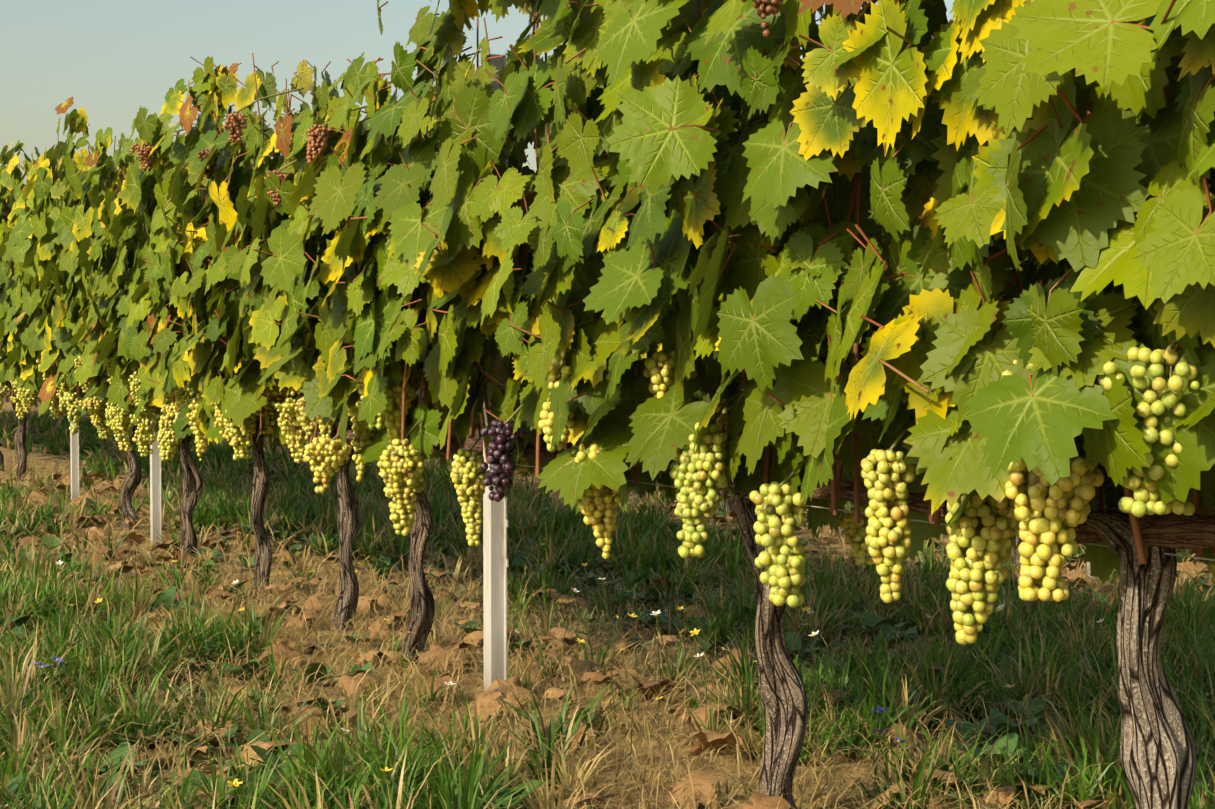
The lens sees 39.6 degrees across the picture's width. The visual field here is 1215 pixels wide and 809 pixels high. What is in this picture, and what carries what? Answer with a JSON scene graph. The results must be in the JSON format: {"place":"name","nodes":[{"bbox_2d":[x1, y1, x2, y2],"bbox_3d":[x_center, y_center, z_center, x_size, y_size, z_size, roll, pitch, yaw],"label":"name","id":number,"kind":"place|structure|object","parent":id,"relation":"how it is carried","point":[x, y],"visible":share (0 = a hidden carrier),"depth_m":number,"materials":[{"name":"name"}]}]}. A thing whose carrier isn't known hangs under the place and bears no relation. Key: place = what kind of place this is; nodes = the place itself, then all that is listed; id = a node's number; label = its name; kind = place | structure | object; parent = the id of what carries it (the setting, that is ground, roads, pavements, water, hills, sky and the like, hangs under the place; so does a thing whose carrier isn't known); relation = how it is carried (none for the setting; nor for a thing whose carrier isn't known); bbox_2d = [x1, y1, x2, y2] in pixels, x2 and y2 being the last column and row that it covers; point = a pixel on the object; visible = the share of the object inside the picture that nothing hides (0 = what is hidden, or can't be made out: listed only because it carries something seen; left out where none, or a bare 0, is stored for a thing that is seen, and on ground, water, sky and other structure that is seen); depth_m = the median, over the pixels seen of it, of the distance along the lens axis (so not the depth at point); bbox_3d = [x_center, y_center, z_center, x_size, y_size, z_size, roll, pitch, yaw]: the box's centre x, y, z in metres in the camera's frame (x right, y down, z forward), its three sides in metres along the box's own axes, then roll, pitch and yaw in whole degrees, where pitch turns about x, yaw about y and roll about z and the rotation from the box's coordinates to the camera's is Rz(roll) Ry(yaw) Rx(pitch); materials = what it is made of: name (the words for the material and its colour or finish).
{"place":"outdoors","nodes":[
{"label":"outdoors","id":0,"kind":"place"},
{"bbox_2d":[0,0,955,248],"label":"sky","id":1,"kind":"structure","parent":0,"point":[115,58],"materials":[{"name":"blue"}]},
{"bbox_2d":[0,397,1213,808],"bbox_3d":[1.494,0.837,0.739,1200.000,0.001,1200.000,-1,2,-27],"label":"ground","id":2,"kind":"structure","parent":0,"point":[604,775],"depth_m":4.46,"materials":[{"name":"brown soil"}]},
{"bbox_2d":[70,385,78,505],"bbox_3d":[-3.129,-0.030,9.902,0.040,1.970,0.084,-1,2,-27],"label":"vineyard post","id":3,"kind":"object","parent":2,"relation":"on","point":[74,448],"visible":0.08,"depth_m":9.89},
{"bbox_2d":[148,232,161,544],"bbox_3d":[-2.114,0.021,7.883,0.040,1.970,0.084,-1,2,-27],"label":"vineyard post","id":4,"kind":"object","parent":2,"relation":"on","point":[155,495],"visible":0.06,"depth_m":7.87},
{"bbox_2d":[483,54,507,701],"bbox_3d":[-0.285,0.113,4.248,0.040,1.970,0.084,-1,2,-27],"label":"vineyard post","id":5,"kind":"object","parent":2,"relation":"on","point":[495,526],"visible":0.35,"depth_m":4.24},
{"bbox_2d":[128,0,1214,560],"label":"trellis wires","id":6,"kind":"object","parent":5,"relation":"attached to","point":[862,512],"depth_m":2.86,"materials":[{"name":"grey metal"}]},
{"bbox_2d":[0,0,1214,583],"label":"vine leaves","id":7,"kind":"object","parent":6,"relation":"attached to","point":[958,120],"visible":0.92,"depth_m":2.88,"materials":[{"name":"green plant"}]},
{"bbox_2d":[130,0,781,205],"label":"grape clusters","id":8,"kind":"object","parent":7,"relation":"on","point":[315,141],"visible":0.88,"depth_m":5.02,"materials":[{"name":"purple food"}]},
{"bbox_2d":[0,328,1214,644],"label":"grape clusters","id":9,"kind":"object","parent":7,"relation":"hanging from","point":[1034,516],"visible":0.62,"depth_m":2.73,"materials":[{"name":"green food"}]},
{"bbox_2d":[136,87,1176,515],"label":"grape stems","id":10,"kind":"object","parent":7,"relation":"attached to","point":[892,447],"visible":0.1,"depth_m":3.79,"materials":[{"name":"plant"}]},
{"bbox_2d":[480,420,525,501],"bbox_3d":[-0.225,0.126,3.774,0.100,0.185,0.090,1,2,27],"label":"grape cluster","id":11,"kind":"object","parent":10,"relation":"hanging from","point":[501,446],"visible":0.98,"depth_m":3.75,"materials":[{"name":"purple food"}]},
{"bbox_2d":[317,211,1021,351],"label":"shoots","id":12,"kind":"object","parent":6,"relation":"attached to","point":[844,277],"depth_m":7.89,"materials":[{"name":"plant"}]},
{"bbox_2d":[4,391,1024,568],"bbox_3d":[-6.174,0.028,20.374,2.197,0.716,38.114,-1,2,-27],"label":"vine cordon","id":13,"kind":"object","parent":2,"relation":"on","point":[730,508],"depth_m":9.09,"materials":[{"name":"brown plant"}]},
{"bbox_2d":[5,545,1188,808],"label":"flower stems","id":14,"kind":"object","parent":2,"relation":"on","point":[611,677],"visible":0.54,"depth_m":3.86,"materials":[{"name":"plant"}]},
{"bbox_2d":[29,656,905,742],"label":"blue flowers","id":15,"kind":"object","parent":14,"relation":"on","point":[874,710],"visible":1,"depth_m":3.40,"materials":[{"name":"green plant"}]},
{"bbox_2d":[2,543,1167,791],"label":"yellow flowers","id":16,"kind":"object","parent":14,"relation":"on","point":[386,769],"visible":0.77,"depth_m":4.01,"materials":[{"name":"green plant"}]},
{"bbox_2d":[56,555,1192,790],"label":"white flowers","id":17,"kind":"object","parent":14,"relation":"on","point":[722,647],"visible":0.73,"depth_m":3.93,"materials":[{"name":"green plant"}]},
{"bbox_2d":[0,473,1212,808],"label":"fallen leaves","id":18,"kind":"object","parent":2,"relation":"on","point":[600,677],"visible":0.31,"depth_m":4.60,"materials":[{"name":"brown plant"}]},
{"bbox_2d":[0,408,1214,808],"bbox_3d":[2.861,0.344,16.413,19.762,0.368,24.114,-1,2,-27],"label":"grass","id":19,"kind":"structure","parent":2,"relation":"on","point":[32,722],"depth_m":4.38,"materials":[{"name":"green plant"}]},
{"bbox_2d":[0,391,1214,808],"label":"vine trunks","id":20,"kind":"object","parent":2,"relation":"on","point":[1156,757],"visible":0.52,"depth_m":3.07,"materials":[{"name":"brown plant"}]},
{"bbox_2d":[0,494,1214,808],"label":"weed plants","id":21,"kind":"object","parent":2,"relation":"on","point":[1008,740],"visible":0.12,"depth_m":4.77,"materials":[{"name":"green plant"}]},
{"bbox_2d":[1087,562,1098,581],"bbox_3d":[1.906,0.053,6.580,0.040,1.970,0.084,-1,2,-27],"label":"vineyard post","id":22,"kind":"object","parent":2,"relation":"on","point":[1088,565],"depth_m":6.60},
{"bbox_2d":[0,0,1214,563],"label":"vine shoots","id":23,"kind":"object","parent":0,"point":[934,518],"visible":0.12,"depth_m":3.19,"materials":[{"name":"brown plant"}]}
]}

